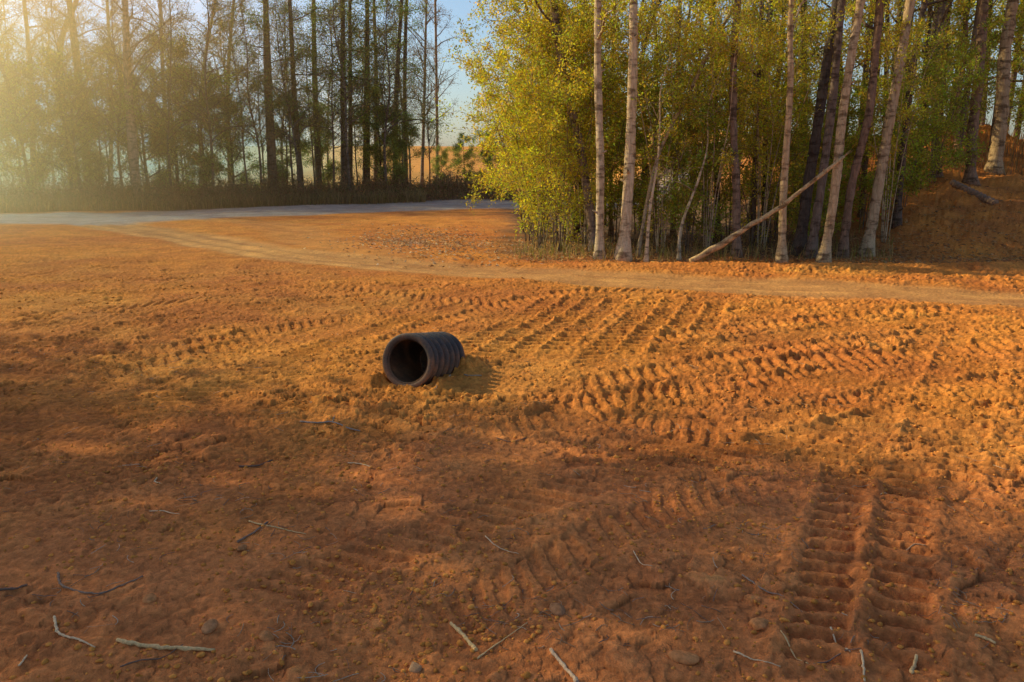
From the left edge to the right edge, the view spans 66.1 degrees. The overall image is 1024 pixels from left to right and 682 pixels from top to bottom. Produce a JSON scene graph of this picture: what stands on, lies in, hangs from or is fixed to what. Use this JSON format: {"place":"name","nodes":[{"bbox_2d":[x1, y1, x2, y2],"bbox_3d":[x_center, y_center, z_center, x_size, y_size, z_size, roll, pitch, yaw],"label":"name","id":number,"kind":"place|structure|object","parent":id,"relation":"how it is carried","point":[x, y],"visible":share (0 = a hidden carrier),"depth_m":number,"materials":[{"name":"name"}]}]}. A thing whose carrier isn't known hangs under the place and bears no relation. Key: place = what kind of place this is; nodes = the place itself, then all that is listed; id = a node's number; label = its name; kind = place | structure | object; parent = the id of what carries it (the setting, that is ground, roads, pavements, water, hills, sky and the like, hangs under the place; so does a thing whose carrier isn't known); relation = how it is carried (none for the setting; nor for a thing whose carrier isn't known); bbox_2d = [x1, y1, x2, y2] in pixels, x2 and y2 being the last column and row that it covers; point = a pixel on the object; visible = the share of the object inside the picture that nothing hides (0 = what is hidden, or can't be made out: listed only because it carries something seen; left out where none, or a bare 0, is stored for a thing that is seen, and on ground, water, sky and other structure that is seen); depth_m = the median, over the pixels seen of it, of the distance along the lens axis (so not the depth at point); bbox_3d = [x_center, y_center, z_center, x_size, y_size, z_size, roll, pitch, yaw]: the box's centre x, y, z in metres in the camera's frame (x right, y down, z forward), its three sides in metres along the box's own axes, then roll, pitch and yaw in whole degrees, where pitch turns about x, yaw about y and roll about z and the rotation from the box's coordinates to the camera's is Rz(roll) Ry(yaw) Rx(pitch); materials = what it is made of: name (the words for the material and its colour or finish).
{"place":"outdoors","nodes":[
{"label":"outdoors","id":0,"kind":"place"},
{"bbox_2d":[0,144,729,225],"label":"road","id":1,"kind":"structure","parent":0,"point":[82,218],"depth_m":25.99,"materials":[{"name":"grey asphalt"}]},
{"bbox_2d":[0,124,1023,681],"bbox_3d":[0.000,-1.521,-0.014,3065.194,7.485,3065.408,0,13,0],"label":"ground","id":2,"kind":"structure","parent":0,"point":[40,258],"depth_m":4.45,"materials":[{"name":"orange soil"}]},
{"bbox_2d":[0,31,31,179],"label":"evergreen tree","id":3,"kind":"object","parent":2,"relation":"on","point":[5,165],"visible":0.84,"depth_m":28.61,"materials":[{"name":"green plant"}]},
{"bbox_2d":[0,0,64,193],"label":"bare tree","id":4,"kind":"object","parent":2,"relation":"on","point":[10,97],"visible":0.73,"depth_m":28.70,"materials":[{"name":"brown plant"}]},
{"bbox_2d":[0,51,76,195],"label":"evergreen tree","id":5,"kind":"object","parent":2,"relation":"on","point":[38,174],"visible":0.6,"depth_m":29.38,"materials":[{"name":"green plant"}]},
{"bbox_2d":[2,0,113,148],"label":"bare tree","id":6,"kind":"object","parent":2,"relation":"on","point":[58,28],"visible":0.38,"depth_m":30.46,"materials":[{"name":"brown plant"}]},
{"bbox_2d":[15,0,104,194],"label":"tree","id":7,"kind":"object","parent":2,"relation":"on","point":[27,35],"visible":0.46,"depth_m":30.58,"materials":[{"name":"brown plant"}]},
{"bbox_2d":[2,0,118,189],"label":"bare tree","id":8,"kind":"object","parent":2,"relation":"on","point":[50,25],"visible":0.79,"depth_m":29.30,"materials":[{"name":"brown plant"}]},
{"bbox_2d":[3,41,123,194],"bbox_3d":[-16.788,-8.155,30.048,3.566,6.345,4.650,1,13,6],"label":"evergreen tree","id":9,"kind":"object","parent":2,"relation":"on","point":[68,85],"visible":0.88,"depth_m":29.40,"materials":[{"name":"green plant"}]},
{"bbox_2d":[35,0,139,190],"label":"tree","id":10,"kind":"object","parent":2,"relation":"on","point":[74,32],"visible":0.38,"depth_m":31.60,"materials":[{"name":"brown plant"}]},
{"bbox_2d":[43,59,148,193],"bbox_3d":[-16.428,-8.268,30.846,3.200,5.413,3.625,2,13,9],"label":"evergreen tree","id":11,"kind":"object","parent":2,"relation":"on","point":[95,157],"visible":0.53,"depth_m":30.71,"materials":[{"name":"green plant"}]},
{"bbox_2d":[62,29,143,181],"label":"tree","id":12,"kind":"object","parent":2,"relation":"on","point":[107,101],"visible":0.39,"depth_m":30.63,"materials":[{"name":"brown plant"}]},
{"bbox_2d":[64,0,159,197],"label":"bare tree","id":13,"kind":"object","parent":2,"relation":"on","point":[113,83],"visible":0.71,"depth_m":29.80,"materials":[{"name":"brown plant"}]},
{"bbox_2d":[76,0,191,202],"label":"tree","id":14,"kind":"object","parent":2,"relation":"on","point":[133,151],"visible":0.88,"depth_m":29.41,"materials":[{"name":"brown plant"}]},
{"bbox_2d":[89,38,200,193],"bbox_3d":[-14.422,-8.432,30.664,4.872,6.647,3.736,3,13,13],"label":"evergreen tree","id":15,"kind":"object","parent":2,"relation":"on","point":[155,142],"visible":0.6,"depth_m":30.69,"materials":[{"name":"green plant"}]},
{"bbox_2d":[108,0,231,191],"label":"bare tree","id":16,"kind":"object","parent":2,"relation":"on","point":[164,43],"visible":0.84,"depth_m":30.03,"materials":[{"name":"green plant"}]},
{"bbox_2d":[135,26,226,186],"bbox_3d":[-13.613,-9.065,32.010,4.076,7.252,5.315,-7,14,-28],"label":"evergreen tree","id":17,"kind":"object","parent":2,"relation":"on","point":[173,142],"visible":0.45,"depth_m":31.03,"materials":[{"name":"green plant"}]},
{"bbox_2d":[160,34,231,184],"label":"tree","id":18,"kind":"object","parent":2,"relation":"on","point":[193,126],"visible":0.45,"depth_m":31.37,"materials":[{"name":"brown plant"}]},
{"bbox_2d":[158,63,238,190],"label":"evergreen tree","id":19,"kind":"object","parent":2,"relation":"on","point":[206,159],"visible":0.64,"depth_m":31.57,"materials":[{"name":"green plant"}]},
{"bbox_2d":[136,0,268,188],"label":"bare tree","id":20,"kind":"object","parent":2,"relation":"on","point":[209,9],"visible":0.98,"depth_m":30.23,"materials":[{"name":"green plant"}]},
{"bbox_2d":[0,185,426,212],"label":"dry grass","id":21,"kind":"structure","parent":2,"relation":"on","point":[111,206],"depth_m":28.24,"materials":[{"name":"brown plant"}]},
{"bbox_2d":[193,63,285,189],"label":"evergreen tree","id":22,"kind":"object","parent":2,"relation":"on","point":[228,148],"visible":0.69,"depth_m":32.54,"materials":[{"name":"green plant"}]},
{"bbox_2d":[197,0,290,186],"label":"bare tree","id":23,"kind":"object","parent":2,"relation":"on","point":[244,7],"visible":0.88,"depth_m":31.35,"materials":[{"name":"brown plant"}]},
{"bbox_2d":[207,2,288,186],"bbox_3d":[-11.188,-9.880,32.295,3.325,7.809,3.545,-8,15,-30],"label":"bare tree","id":24,"kind":"object","parent":2,"relation":"on","point":[242,80],"visible":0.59,"depth_m":32.24,"materials":[{"name":"brown plant"}]},
{"bbox_2d":[0,160,512,211],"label":"undergrowth","id":25,"kind":"object","parent":2,"relation":"on","point":[461,188],"visible":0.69,"depth_m":31.11,"materials":[{"name":"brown plant"}]},
{"bbox_2d":[224,0,303,192],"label":"tree","id":26,"kind":"object","parent":2,"relation":"on","point":[271,159],"visible":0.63,"depth_m":32.74,"materials":[{"name":"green plant"}]},
{"bbox_2d":[250,93,317,191],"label":"evergreen tree","id":27,"kind":"object","parent":2,"relation":"on","point":[301,147],"visible":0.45,"depth_m":34.14,"materials":[{"name":"green plant"}]},
{"bbox_2d":[247,0,326,190],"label":"bare tree","id":28,"kind":"object","parent":2,"relation":"on","point":[281,91],"visible":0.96,"depth_m":31.85,"materials":[{"name":"brown plant"}]},
{"bbox_2d":[253,0,322,191],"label":"bare tree","id":29,"kind":"object","parent":2,"relation":"on","point":[289,86],"visible":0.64,"depth_m":33.12,"materials":[{"name":"brown plant"}]},
{"bbox_2d":[251,0,346,189],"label":"tree","id":30,"kind":"object","parent":2,"relation":"on","point":[296,113],"visible":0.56,"depth_m":33.30,"materials":[{"name":"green plant"}]},
{"bbox_2d":[273,15,335,182],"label":"tree","id":31,"kind":"object","parent":2,"relation":"on","point":[315,124],"visible":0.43,"depth_m":34.77,"materials":[{"name":"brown plant"}]},
{"bbox_2d":[288,98,340,184],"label":"evergreen tree","id":32,"kind":"object","parent":2,"relation":"on","point":[328,166],"visible":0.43,"depth_m":36.68,"materials":[{"name":"green plant"}]},
{"bbox_2d":[277,0,365,186],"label":"tree","id":33,"kind":"object","parent":2,"relation":"on","point":[318,166],"visible":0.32,"depth_m":35.40,"materials":[{"name":"green plant"}]},
{"bbox_2d":[279,0,374,185],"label":"bare tree","id":34,"kind":"object","parent":2,"relation":"on","point":[333,114],"visible":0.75,"depth_m":33.59,"materials":[{"name":"brown plant"}]},
{"bbox_2d":[296,0,384,188],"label":"tree","id":35,"kind":"object","parent":2,"relation":"on","point":[343,160],"visible":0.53,"depth_m":34.63,"materials":[{"name":"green plant"}]},
{"bbox_2d":[295,0,387,185],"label":"tree","id":36,"kind":"object","parent":2,"relation":"on","point":[350,151],"visible":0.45,"depth_m":34.96,"materials":[{"name":"green plant"}]},
{"bbox_2d":[290,0,404,186],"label":"bare tree","id":37,"kind":"object","parent":2,"relation":"on","point":[343,83],"visible":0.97,"depth_m":32.72,"materials":[{"name":"green plant"}]},
{"bbox_2d":[332,0,394,188],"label":"tree","id":38,"kind":"object","parent":2,"relation":"on","point":[367,3],"visible":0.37,"depth_m":35.68,"materials":[{"name":"green plant"}]},
{"bbox_2d":[340,80,414,190],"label":"evergreen tree","id":39,"kind":"object","parent":2,"relation":"on","point":[369,149],"visible":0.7,"depth_m":35.40,"materials":[{"name":"green plant"}]},
{"bbox_2d":[354,8,425,185],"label":"evergreen tree","id":40,"kind":"object","parent":2,"relation":"on","point":[400,91],"visible":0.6,"depth_m":34.95,"materials":[{"name":"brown plant"}]},
{"bbox_2d":[360,0,425,169],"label":"tree","id":41,"kind":"object","parent":2,"relation":"on","point":[405,11],"visible":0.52,"depth_m":35.96,"materials":[{"name":"green plant"}]},
{"bbox_2d":[346,0,442,188],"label":"bare tree","id":42,"kind":"object","parent":2,"relation":"on","point":[388,85],"visible":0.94,"depth_m":33.94,"materials":[{"name":"brown plant"}]},
{"bbox_2d":[372,109,432,186],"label":"evergreen tree","id":43,"kind":"object","parent":2,"relation":"on","point":[399,165],"visible":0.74,"depth_m":35.79,"materials":[{"name":"green plant"}]},
{"bbox_2d":[360,0,460,186],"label":"tree","id":44,"kind":"object","parent":2,"relation":"on","point":[405,37],"visible":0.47,"depth_m":38.34,"materials":[{"name":"green plant"}]},
{"bbox_2d":[382,332,464,386],"bbox_3d":[-0.653,0.133,6.007,0.417,0.498,0.672,5,14,21],"label":"drainage pipe","id":45,"kind":"object","parent":2,"relation":"on","point":[417,359],"visible":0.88,"depth_m":5.89,"materials":[{"name":"black plastic"}]},
{"bbox_2d":[401,50,448,180],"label":"tree","id":46,"kind":"object","parent":2,"relation":"on","point":[428,118],"visible":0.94,"depth_m":35.33,"materials":[{"name":"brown plant"}]},
{"bbox_2d":[260,224,591,267],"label":"litter","id":47,"kind":"object","parent":2,"relation":"on","point":[458,244],"visible":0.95,"depth_m":15.90,"materials":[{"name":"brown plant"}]},
{"bbox_2d":[398,0,458,183],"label":"tree","id":48,"kind":"object","parent":2,"relation":"on","point":[431,90],"visible":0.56,"depth_m":40.99,"materials":[{"name":"brown plant"}]},
{"bbox_2d":[410,0,468,177],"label":"tree","id":49,"kind":"object","parent":2,"relation":"on","point":[435,62],"visible":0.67,"depth_m":43.35,"materials":[{"name":"brown plant"}]},
{"bbox_2d":[431,39,580,231],"bbox_3d":[0.032,-4.592,17.706,3.784,4.565,3.588,0,13,-1],"label":"shrub","id":50,"kind":"object","parent":2,"relation":"on","point":[494,108],"visible":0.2,"depth_m":17.67,"materials":[{"name":"green plant"}]},
{"bbox_2d":[0,309,1023,681],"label":"straw debris","id":51,"kind":"object","parent":2,"relation":"on","point":[514,535],"visible":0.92,"depth_m":3.21,"materials":[{"name":"brown plant"}]},
{"bbox_2d":[449,47,581,240],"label":"shrub","id":52,"kind":"object","parent":2,"relation":"on","point":[469,60],"visible":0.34,"depth_m":15.88,"materials":[{"name":"green plant"}]},
{"bbox_2d":[461,67,620,247],"bbox_3d":[0.814,-3.342,14.679,2.838,3.423,2.691,9,15,34],"label":"shrub","id":53,"kind":"object","parent":2,"relation":"on","point":[527,205],"visible":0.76,"depth_m":14.41,"materials":[{"name":"green plant"}]},
{"bbox_2d":[454,0,628,238],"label":"shrub","id":54,"kind":"object","parent":2,"relation":"on","point":[481,72],"visible":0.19,"depth_m":16.31,"materials":[{"name":"green plant"}]},
{"bbox_2d":[469,30,627,250],"bbox_3d":[0.788,-3.679,14.575,2.742,4.192,2.800,12,17,42],"label":"shrub","id":55,"kind":"object","parent":2,"relation":"on","point":[502,58],"visible":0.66,"depth_m":14.18,"materials":[{"name":"green plant"}]},
{"bbox_2d":[475,0,625,245],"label":"shrub","id":56,"kind":"object","parent":2,"relation":"on","point":[520,62],"visible":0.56,"depth_m":14.45,"materials":[{"name":"green plant"}]},
{"bbox_2d":[491,0,638,245],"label":"shrub","id":57,"kind":"object","parent":2,"relation":"on","point":[546,66],"visible":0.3,"depth_m":14.72,"materials":[{"name":"green plant"}]},
{"bbox_2d":[534,0,595,252],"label":"tree","id":58,"kind":"object","parent":2,"relation":"on","point":[591,224],"visible":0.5,"depth_m":14.55,"materials":[{"name":"brown plant"}]},
{"bbox_2d":[485,0,666,238],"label":"shrub","id":59,"kind":"object","parent":2,"relation":"on","point":[489,139],"visible":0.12,"depth_m":15.95,"materials":[{"name":"green plant"}]},
{"bbox_2d":[506,0,657,247],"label":"shrub","id":60,"kind":"object","parent":2,"relation":"on","point":[588,31],"visible":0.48,"depth_m":14.50,"materials":[{"name":"green plant"}]},
{"bbox_2d":[519,41,683,244],"bbox_3d":[1.823,-3.846,15.786,3.311,3.994,3.140,1,13,5],"label":"shrub","id":61,"kind":"object","parent":2,"relation":"on","point":[608,147],"visible":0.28,"depth_m":15.21,"materials":[{"name":"green plant"}]},
{"bbox_2d":[581,0,636,259],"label":"tree","id":62,"kind":"object","parent":2,"relation":"on","point":[600,176],"visible":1,"depth_m":13.15,"materials":[{"name":"beige plant"}]},
{"bbox_2d":[566,68,666,241],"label":"shrub","id":63,"kind":"object","parent":2,"relation":"on","point":[619,182],"visible":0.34,"depth_m":15.69,"materials":[{"name":"green plant"}]},
{"bbox_2d":[614,0,638,261],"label":"tree","id":64,"kind":"object","parent":2,"relation":"on","point":[623,250],"visible":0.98,"depth_m":13.14,"materials":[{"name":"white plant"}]},
{"bbox_2d":[574,0,710,233],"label":"shrub","id":65,"kind":"object","parent":2,"relation":"on","point":[640,221],"visible":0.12,"depth_m":16.94,"materials":[{"name":"green plant"}]},
{"bbox_2d":[625,39,696,261],"bbox_3d":[2.501,-3.172,13.232,1.221,3.700,0.876,-8,15,-32],"label":"sapling","id":66,"kind":"object","parent":2,"relation":"on","point":[646,255],"visible":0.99,"depth_m":13.09,"materials":[{"name":"green plant"}]},
{"bbox_2d":[595,20,728,241],"bbox_3d":[2.920,-3.947,15.580,2.800,4.192,2.742,1,13,6],"label":"shrub","id":67,"kind":"object","parent":2,"relation":"on","point":[637,117],"visible":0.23,"depth_m":15.49,"materials":[{"name":"green plant"}]},
{"bbox_2d":[583,0,741,252],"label":"shrub","id":68,"kind":"object","parent":2,"relation":"on","point":[681,44],"visible":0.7,"depth_m":13.66,"materials":[{"name":"green plant"}]},
{"bbox_2d":[635,0,733,256],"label":"sapling","id":69,"kind":"object","parent":2,"relation":"on","point":[640,239],"visible":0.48,"depth_m":13.91,"materials":[{"name":"green plant"}]},
{"bbox_2d":[651,58,729,259],"bbox_3d":[3.078,-3.174,13.864,1.822,3.461,1.159,-11,17,-40],"label":"sapling","id":70,"kind":"object","parent":2,"relation":"on","point":[683,219],"visible":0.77,"depth_m":13.54,"materials":[{"name":"green plant"}]},
{"bbox_2d":[633,76,752,251],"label":"shrub","id":71,"kind":"object","parent":2,"relation":"on","point":[677,207],"visible":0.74,"depth_m":14.21,"materials":[{"name":"green plant"}]},
{"bbox_2d":[513,194,894,262],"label":"grass","id":72,"kind":"structure","parent":2,"relation":"on","point":[666,252],"depth_m":13.84,"materials":[{"name":"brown plant"}]},
{"bbox_2d":[668,0,749,257],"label":"tree","id":73,"kind":"object","parent":2,"relation":"on","point":[736,242],"visible":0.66,"depth_m":13.53,"materials":[{"name":"brown plant"}]},
{"bbox_2d":[640,24,821,242],"bbox_3d":[4.127,-3.967,15.693,3.469,4.184,3.289,-6,14,-24],"label":"shrub","id":74,"kind":"object","parent":2,"relation":"on","point":[727,193],"visible":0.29,"depth_m":14.98,"materials":[{"name":"green plant"}]},
{"bbox_2d":[658,0,810,248],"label":"shrub","id":75,"kind":"object","parent":2,"relation":"on","point":[717,34],"visible":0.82,"depth_m":13.53,"materials":[{"name":"green plant"}]},
{"bbox_2d":[649,0,852,236],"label":"shrub","id":76,"kind":"object","parent":2,"relation":"on","point":[721,123],"visible":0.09,"depth_m":16.18,"materials":[{"name":"green plant"}]},
{"bbox_2d":[689,151,851,262],"bbox_3d":[4.203,-2.173,12.717,2.774,1.814,0.116,-3,13,-12],"label":"fallen tree trunk","id":77,"kind":"object","parent":2,"relation":"on","point":[723,243],"visible":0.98,"depth_m":12.70,"materials":[{"name":"wood"}]},
{"bbox_2d":[525,143,1023,263],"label":"leaf litter","id":78,"kind":"object","parent":2,"relation":"on","point":[915,259],"visible":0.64,"depth_m":14.01,"materials":[{"name":"brown plant"}]},
{"bbox_2d":[678,23,872,246],"bbox_3d":[4.518,-3.742,14.742,2.742,4.192,2.800,-4,13,-15],"label":"shrub","id":79,"kind":"object","parent":2,"relation":"on","point":[762,156],"visible":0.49,"depth_m":14.41,"materials":[{"name":"green plant"}]},
{"bbox_2d":[697,36,873,237],"bbox_3d":[5.467,-4.019,15.693,3.469,4.184,3.289,-10,16,-38],"label":"shrub","id":80,"kind":"object","parent":2,"relation":"on","point":[810,109],"visible":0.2,"depth_m":15.31,"materials":[{"name":"green plant"}]},
{"bbox_2d":[707,0,873,248],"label":"shrub","id":81,"kind":"object","parent":2,"relation":"on","point":[817,28],"visible":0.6,"depth_m":14.08,"materials":[{"name":"green plant"}]},
{"bbox_2d":[774,0,825,262],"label":"tree","id":82,"kind":"object","parent":2,"relation":"on","point":[781,255],"visible":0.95,"depth_m":12.86,"materials":[{"name":"grey plant"}]},
{"bbox_2d":[752,110,860,238],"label":"shrub","id":83,"kind":"object","parent":2,"relation":"on","point":[806,144],"visible":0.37,"depth_m":14.60,"materials":[{"name":"green plant"}]},
{"bbox_2d":[789,0,837,256],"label":"tree","id":84,"kind":"object","parent":2,"relation":"on","point":[800,241],"visible":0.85,"depth_m":13.75,"materials":[{"name":"grey plant"}]},
{"bbox_2d":[803,0,845,258],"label":"tree","id":85,"kind":"object","parent":2,"relation":"on","point":[815,224],"visible":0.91,"depth_m":13.41,"materials":[{"name":"brown plant"}]},
{"bbox_2d":[770,76,878,227],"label":"shrub","id":86,"kind":"object","parent":2,"relation":"on","point":[855,114],"visible":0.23,"depth_m":15.22,"materials":[{"name":"green plant"}]},
{"bbox_2d":[815,0,873,262],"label":"tree","id":87,"kind":"object","parent":2,"relation":"on","point":[824,254],"visible":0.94,"depth_m":12.87,"materials":[{"name":"grey plant"}]},
{"bbox_2d":[835,0,883,258],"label":"tree","id":88,"kind":"object","parent":2,"relation":"on","point":[863,137],"visible":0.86,"depth_m":13.55,"materials":[{"name":"brown plant"}]},
{"bbox_2d":[813,67,933,228],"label":"shrub","id":89,"kind":"object","parent":2,"relation":"on","point":[869,179],"visible":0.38,"depth_m":15.07,"materials":[{"name":"green plant"}]},
{"bbox_2d":[856,0,915,257],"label":"tree","id":90,"kind":"object","parent":2,"relation":"on","point":[868,239],"visible":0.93,"depth_m":13.73,"materials":[{"name":"grey plant"}]},
{"bbox_2d":[840,0,973,241],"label":"shrub","id":91,"kind":"object","parent":2,"relation":"on","point":[918,28],"visible":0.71,"depth_m":14.03,"materials":[{"name":"green plant"}]},
{"bbox_2d":[861,55,982,206],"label":"shrub","id":92,"kind":"object","parent":2,"relation":"on","point":[920,180],"visible":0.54,"depth_m":15.53,"materials":[{"name":"green plant"}]},
{"bbox_2d":[890,0,969,228],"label":"tree","id":93,"kind":"object","parent":2,"relation":"on","point":[897,216],"visible":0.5,"depth_m":15.29,"materials":[{"name":"brown plant"}]},
{"bbox_2d":[898,9,1009,183],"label":"shrub","id":94,"kind":"object","parent":2,"relation":"on","point":[963,48],"visible":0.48,"depth_m":16.73,"materials":[{"name":"green plant"}]},
{"bbox_2d":[913,0,1023,141],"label":"shrub","id":95,"kind":"object","parent":2,"relation":"on","point":[993,65],"visible":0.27,"depth_m":18.62,"materials":[{"name":"green plant"}]},
{"bbox_2d":[940,112,1023,175],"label":"dry weeds","id":96,"kind":"object","parent":2,"relation":"on","point":[1019,151],"visible":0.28,"depth_m":19.10,"materials":[{"name":"brown plant"}]},
{"bbox_2d":[962,0,1010,185],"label":"tree","id":97,"kind":"object","parent":2,"relation":"on","point":[970,176],"visible":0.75,"depth_m":17.09,"materials":[{"name":"brown plant"}]},
{"bbox_2d":[983,0,1018,174],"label":"tree","id":98,"kind":"object","parent":2,"relation":"on","point":[1003,107],"visible":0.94,"depth_m":17.92,"materials":[{"name":"grey plant"}]},
{"bbox_2d":[986,0,1023,137],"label":"shrub","id":99,"kind":"object","parent":2,"relation":"on","point":[1018,64],"visible":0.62,"depth_m":19.72,"materials":[{"name":"green plant"}]},
{"bbox_2d":[0,0,1023,146],"label":"sky","id":100,"kind":"structure","parent":0,"point":[461,8],"materials":[{"name":"blue"}]},
{"bbox_2d":[69,224,1023,307],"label":"dirt track","id":101,"kind":"structure","parent":0,"point":[794,288],"depth_m":11.32,"materials":[{"name":"orange soil"}]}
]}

